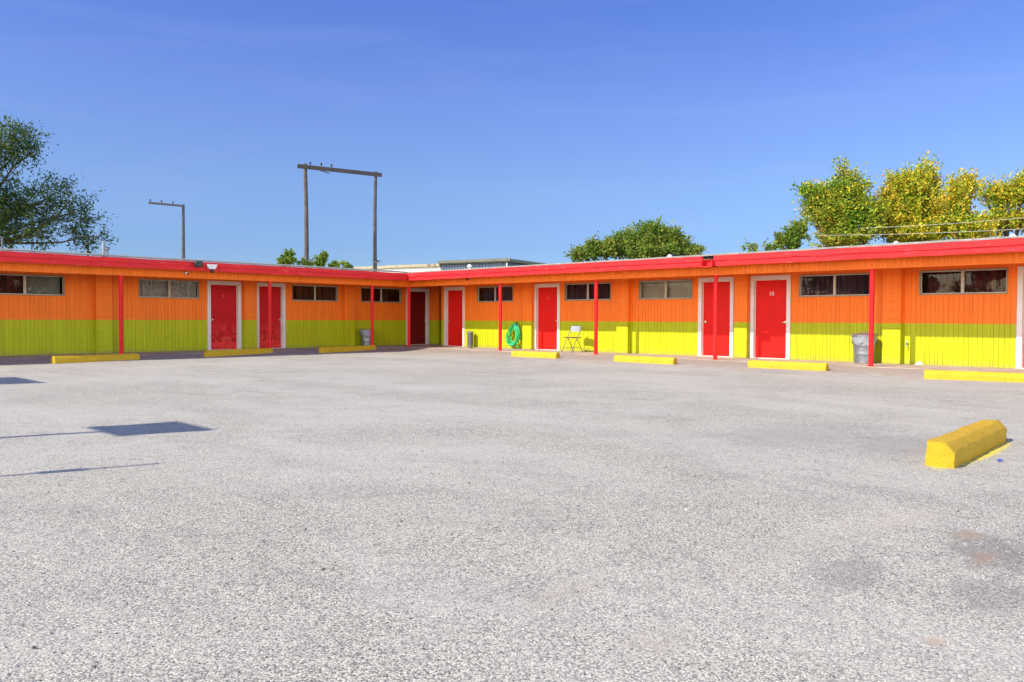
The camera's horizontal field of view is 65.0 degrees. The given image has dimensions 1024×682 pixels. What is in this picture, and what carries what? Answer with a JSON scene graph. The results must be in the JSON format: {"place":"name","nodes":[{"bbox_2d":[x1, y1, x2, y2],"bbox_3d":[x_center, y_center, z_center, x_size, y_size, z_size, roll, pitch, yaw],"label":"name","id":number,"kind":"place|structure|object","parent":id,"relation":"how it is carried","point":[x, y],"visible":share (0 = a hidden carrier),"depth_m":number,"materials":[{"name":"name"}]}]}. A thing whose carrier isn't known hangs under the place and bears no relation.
{"place":"outdoors","nodes":[
{"label":"outdoors","id":0,"kind":"place"},
{"bbox_2d":[353,266,386,271],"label":"shed","id":1,"kind":"structure","parent":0,"point":[378,267],"depth_m":71.38,"materials":[{"name":"white metal"}]},
{"bbox_2d":[385,258,545,272],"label":"warehouse","id":2,"kind":"structure","parent":0,"point":[463,264],"depth_m":62.00,"materials":[{"name":"white metal"}]},
{"bbox_2d":[0,347,1023,681],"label":"parking lot","id":3,"kind":"structure","parent":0,"point":[564,399],"depth_m":4.38,"materials":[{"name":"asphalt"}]},
{"bbox_2d":[51,353,139,363],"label":"parking block","id":4,"kind":"structure","parent":3,"relation":"on","point":[88,358],"depth_m":19.69,"materials":[{"name":"yellow paint"}]},
{"bbox_2d":[204,348,272,356],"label":"parking block","id":5,"kind":"structure","parent":3,"relation":"on","point":[216,353],"depth_m":22.87,"materials":[{"name":"yellow paint"}]},
{"bbox_2d":[319,345,376,352],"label":"parking block","id":6,"kind":"structure","parent":3,"relation":"on","point":[343,349],"depth_m":25.58,"materials":[{"name":"yellow paint"}]},
{"bbox_2d":[511,351,559,358],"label":"parking block","id":7,"kind":"structure","parent":3,"relation":"on","point":[534,354],"depth_m":22.57,"materials":[{"name":"yellow paint"}]},
{"bbox_2d":[613,355,676,363],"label":"parking block","id":8,"kind":"structure","parent":3,"relation":"on","point":[646,359],"depth_m":20.06,"materials":[{"name":"yellow paint"}]},
{"bbox_2d":[748,360,828,370],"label":"parking block","id":9,"kind":"structure","parent":3,"relation":"on","point":[789,365],"depth_m":17.60,"materials":[{"name":"yellow paint"}]},
{"bbox_2d":[925,419,1006,468],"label":"parking block","id":10,"kind":"structure","parent":3,"relation":"on","point":[958,447],"depth_m":6.37,"materials":[{"name":"yellow paint"}]},
{"bbox_2d":[924,369,1023,382],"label":"parking block","id":11,"kind":"structure","parent":3,"relation":"on","point":[974,376],"depth_m":14.69,"materials":[{"name":"yellow paint"}]},
{"bbox_2d":[0,344,1023,372],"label":"walkway","id":12,"kind":"structure","parent":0,"point":[955,368],"depth_m":20.88,"materials":[{"name":"concrete"}]},
{"bbox_2d":[360,329,370,345],"bbox_3d":[-5.117,-0.113,28.383,0.494,0.610,0.518,2,2,44],"label":"trash can","id":13,"kind":"object","parent":12,"relation":"on","point":[365,334],"visible":0.7,"depth_m":28.19,"materials":[{"name":"metal"}]},
{"bbox_2d":[467,331,472,346],"bbox_3d":[-1.456,-0.065,27.946,0.224,0.545,0.224,2,2,44],"label":"ash bin","id":14,"kind":"object","parent":12,"relation":"on","point":[469,338],"visible":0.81,"depth_m":27.86,"materials":[{"name":"metal"}]},
{"bbox_2d":[0,234,1023,368],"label":"motel","id":15,"kind":"structure","parent":12,"relation":"on","point":[957,302],"depth_m":21.92,"materials":[{"name":"paint"}]},
{"bbox_2d":[0,273,64,295],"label":"window","id":16,"kind":"structure","parent":15,"relation":"in","point":[10,284],"depth_m":21.14,"materials":[{"name":"grey glass"}]},
{"bbox_2d":[138,278,199,298],"bbox_3d":[-10.131,-1.532,23.704,0.197,0.588,1.800,2,2,44],"label":"window","id":17,"kind":"structure","parent":15,"relation":"in","point":[147,288],"depth_m":23.70,"materials":[{"name":"grey glass"}]},
{"bbox_2d":[194,261,202,266],"bbox_3d":[-8.683,-2.125,22.208,0.171,0.170,0.220,2,2,44],"label":"floodlight","id":18,"kind":"object","parent":15,"relation":"attached to","point":[198,263],"visible":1,"depth_m":22.14,"materials":[{"name":"grey metal"}]},
{"bbox_2d":[207,264,216,272],"bbox_3d":[-8.412,-2.028,22.532,0.109,0.240,0.280,2,2,44],"label":"security light","id":19,"kind":"object","parent":15,"relation":"attached to","point":[211,266],"visible":1,"depth_m":22.49,"materials":[{"name":"white plastic"}]},
{"bbox_2d":[207,280,241,349],"bbox_3d":[-8.943,-0.790,24.925,0.160,2.129,1.100,2,2,44],"label":"door","id":20,"kind":"structure","parent":15,"relation":"in","point":[224,329],"depth_m":24.95,"materials":[{"name":"red paint"}]},
{"bbox_2d":[257,282,285,348],"bbox_3d":[-7.851,-0.818,26.067,0.160,2.129,1.040,2,2,44],"label":"door","id":21,"kind":"structure","parent":15,"relation":"in","point":[278,289],"depth_m":26.17,"materials":[{"name":"red paint"}]},
{"bbox_2d":[292,284,337,301],"bbox_3d":[-6.720,-1.619,27.270,0.197,0.588,1.790,2,2,44],"label":"window","id":22,"kind":"structure","parent":15,"relation":"in","point":[323,293],"depth_m":27.34,"materials":[{"name":"brown glass"}]},
{"bbox_2d":[361,287,401,302],"bbox_3d":[-4.801,-1.668,29.274,0.197,0.588,1.820,2,2,44],"label":"window","id":23,"kind":"structure","parent":15,"relation":"in","point":[383,292],"depth_m":29.22,"materials":[{"name":"black glass"}]},
{"bbox_2d":[406,288,428,344],"bbox_3d":[-3.614,-0.926,30.496,0.160,2.129,1.120,2,2,44],"label":"door","id":24,"kind":"structure","parent":15,"relation":"in","point":[419,297],"depth_m":30.60,"materials":[{"name":"red paint"}]},
{"bbox_2d":[444,287,464,346],"bbox_3d":[-2.028,-0.874,28.848,1.090,2.129,0.160,2,2,44],"label":"door","id":25,"kind":"structure","parent":15,"relation":"in","point":[454,297],"depth_m":28.91,"materials":[{"name":"red paint"}]},
{"bbox_2d":[477,285,512,301],"bbox_3d":[-0.530,-1.601,27.440,1.730,0.588,0.198,2,2,44],"label":"window","id":26,"kind":"structure","parent":15,"relation":"in","point":[490,293],"depth_m":27.49,"materials":[{"name":"black glass"}]},
{"bbox_2d":[505,323,519,347],"bbox_3d":[0.025,-0.178,26.619,0.649,0.815,0.160,2,2,44],"label":"garden hose","id":27,"kind":"object","parent":15,"relation":"hanging from","point":[516,329],"visible":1,"depth_m":26.59,"materials":[{"name":"green rubber"}]},
{"bbox_2d":[534,283,559,349],"bbox_3d":[1.151,-0.778,25.809,1.110,2.129,0.160,2,2,44],"label":"door","id":28,"kind":"structure","parent":15,"relation":"in","point":[546,296],"depth_m":25.86,"materials":[{"name":"red paint"}]},
{"bbox_2d":[564,282,610,300],"bbox_3d":[2.364,-1.514,24.673,1.800,0.588,0.197,2,2,44],"label":"window","id":29,"kind":"structure","parent":15,"relation":"in","point":[572,291],"depth_m":24.84,"materials":[{"name":"black glass"}]},
{"bbox_2d":[639,279,692,299],"bbox_3d":[4.373,-1.453,22.737,1.760,0.588,0.175,2,2,44],"label":"window","id":30,"kind":"structure","parent":15,"relation":"in","point":[678,288],"depth_m":22.76,"materials":[{"name":"beige glass"}]},
{"bbox_2d":[698,277,733,356],"bbox_3d":[5.513,-0.646,21.639,1.060,2.129,0.160,2,2,44],"label":"door","id":31,"kind":"structure","parent":15,"relation":"in","point":[725,285],"depth_m":21.64,"materials":[{"name":"red paint"}]},
{"bbox_2d":[749,275,790,358],"bbox_3d":[6.629,-0.612,20.572,1.090,2.129,0.160,2,2,44],"label":"door","id":32,"kind":"structure","parent":15,"relation":"in","point":[770,295],"depth_m":20.60,"materials":[{"name":"red paint"}]},
{"bbox_2d":[799,273,869,296],"bbox_3d":[7.831,-1.349,19.446,1.750,0.588,0.196,2,2,44],"label":"window","id":33,"kind":"structure","parent":15,"relation":"in","point":[848,284],"depth_m":19.48,"materials":[{"name":"black glass"}]},
{"bbox_2d":[919,268,1007,294],"bbox_3d":[9.844,-1.288,17.523,1.740,0.588,0.198,2,2,44],"label":"window","id":34,"kind":"structure","parent":15,"relation":"in","point":[983,280],"depth_m":17.49,"materials":[{"name":"black glass"}]},
{"bbox_2d":[1016,266,1023,368],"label":"door","id":35,"kind":"structure","parent":15,"relation":"in","point":[1020,277],"depth_m":16.72,"materials":[{"name":"red paint"}]},
{"bbox_2d":[561,325,582,351],"bbox_3d":[1.824,-0.072,24.227,0.528,0.810,0.438,-1,2,-42],"label":"folding chair","id":36,"kind":"object","parent":12,"relation":"on","point":[576,328],"visible":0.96,"depth_m":24.27,"materials":[{"name":"white metal"}]},
{"bbox_2d":[851,331,877,363],"bbox_3d":[8.153,0.143,18.593,0.571,0.741,0.571,2,2,44],"label":"trash can","id":37,"kind":"object","parent":12,"relation":"on","point":[860,341],"visible":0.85,"depth_m":18.41,"materials":[{"name":"metal"}]},
{"bbox_2d":[0,0,1023,269],"label":"sky","id":38,"kind":"structure","parent":0,"point":[526,130],"materials":[{"name":"blue"}]},
{"bbox_2d":[873,229,1014,234],"bbox_3d":[12.425,-3.302,24.255,0.008,0.347,6.940,-1,2,-37],"label":"overhead wire","id":39,"kind":"object","parent":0,"point":[942,232],"visible":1,"depth_m":23.78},
{"bbox_2d":[874,218,1016,227],"bbox_3d":[13.486,-3.682,24.883,0.008,0.206,6.045,-1,2,-32],"label":"overhead wire","id":40,"kind":"object","parent":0,"point":[949,223],"visible":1,"depth_m":24.81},
{"label":"ground","id":41,"kind":"structure","parent":0,"visible":0},
{"bbox_2d":[0,111,118,255],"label":"elm tree","id":42,"kind":"object","parent":41,"relation":"on","point":[20,207],"visible":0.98,"depth_m":28.10,"materials":[{"name":"green plant"}]},
{"bbox_2d":[148,199,184,258],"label":"utility pole","id":43,"kind":"object","parent":41,"relation":"on","point":[183,229],"visible":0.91,"depth_m":69.08,"materials":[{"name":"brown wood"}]},
{"bbox_2d":[276,247,308,266],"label":"tree","id":44,"kind":"object","parent":41,"relation":"on","point":[287,258],"visible":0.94,"depth_m":52.64,"materials":[{"name":"green plant"}]},
{"bbox_2d":[304,249,340,269],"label":"tree","id":45,"kind":"object","parent":41,"relation":"on","point":[322,259],"visible":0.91,"depth_m":53.28,"materials":[{"name":"green plant"}]},
{"bbox_2d":[297,162,381,271],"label":"twin leg utility pole","id":46,"kind":"object","parent":41,"relation":"on","point":[305,167],"visible":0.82,"depth_m":58.45,"materials":[{"name":"brown wood"}]},
{"bbox_2d":[339,260,353,269],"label":"tree","id":47,"kind":"object","parent":41,"relation":"on","point":[346,264],"visible":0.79,"depth_m":56.62,"materials":[{"name":"green plant"}]},
{"bbox_2d":[563,215,706,261],"bbox_3d":[5.732,-2.674,37.520,6.664,6.339,3.102,0,2,1],"label":"green tree","id":48,"kind":"object","parent":41,"relation":"on","point":[651,239],"visible":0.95,"depth_m":36.93,"materials":[{"name":"green plant"}]},
{"bbox_2d":[740,214,815,251],"bbox_3d":[9.369,-1.842,28.447,2.599,5.183,1.093,1,2,18],"label":"young tree","id":49,"kind":"object","parent":41,"relation":"on","point":[794,235],"visible":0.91,"depth_m":28.13,"materials":[{"name":"green plant"}]},
{"bbox_2d":[789,156,892,247],"bbox_3d":[12.766,-3.281,31.497,3.731,7.936,2.479,1,2,17],"label":"autumn tree","id":50,"kind":"object","parent":41,"relation":"on","point":[843,208],"visible":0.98,"depth_m":30.95,"materials":[{"name":"green plant"}]},
{"bbox_2d":[871,151,951,242],"bbox_3d":[15.548,-3.319,31.264,3.068,8.044,3.376,0,2,-23],"label":"autumn tree","id":51,"kind":"object","parent":41,"relation":"on","point":[909,194],"visible":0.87,"depth_m":30.82,"materials":[{"name":"yellow plant"}]},
{"bbox_2d":[927,167,1003,239],"bbox_3d":[16.727,-2.844,29.571,2.543,7.198,2.171,0,2,8],"label":"autumn tree","id":52,"kind":"object","parent":41,"relation":"on","point":[955,202],"visible":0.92,"depth_m":29.30,"materials":[{"name":"yellow plant"}]},
{"bbox_2d":[968,167,1023,236],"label":"autumn tree","id":53,"kind":"object","parent":41,"relation":"on","point":[1001,193],"visible":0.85,"depth_m":30.34,"materials":[{"name":"yellow plant"}]}
]}

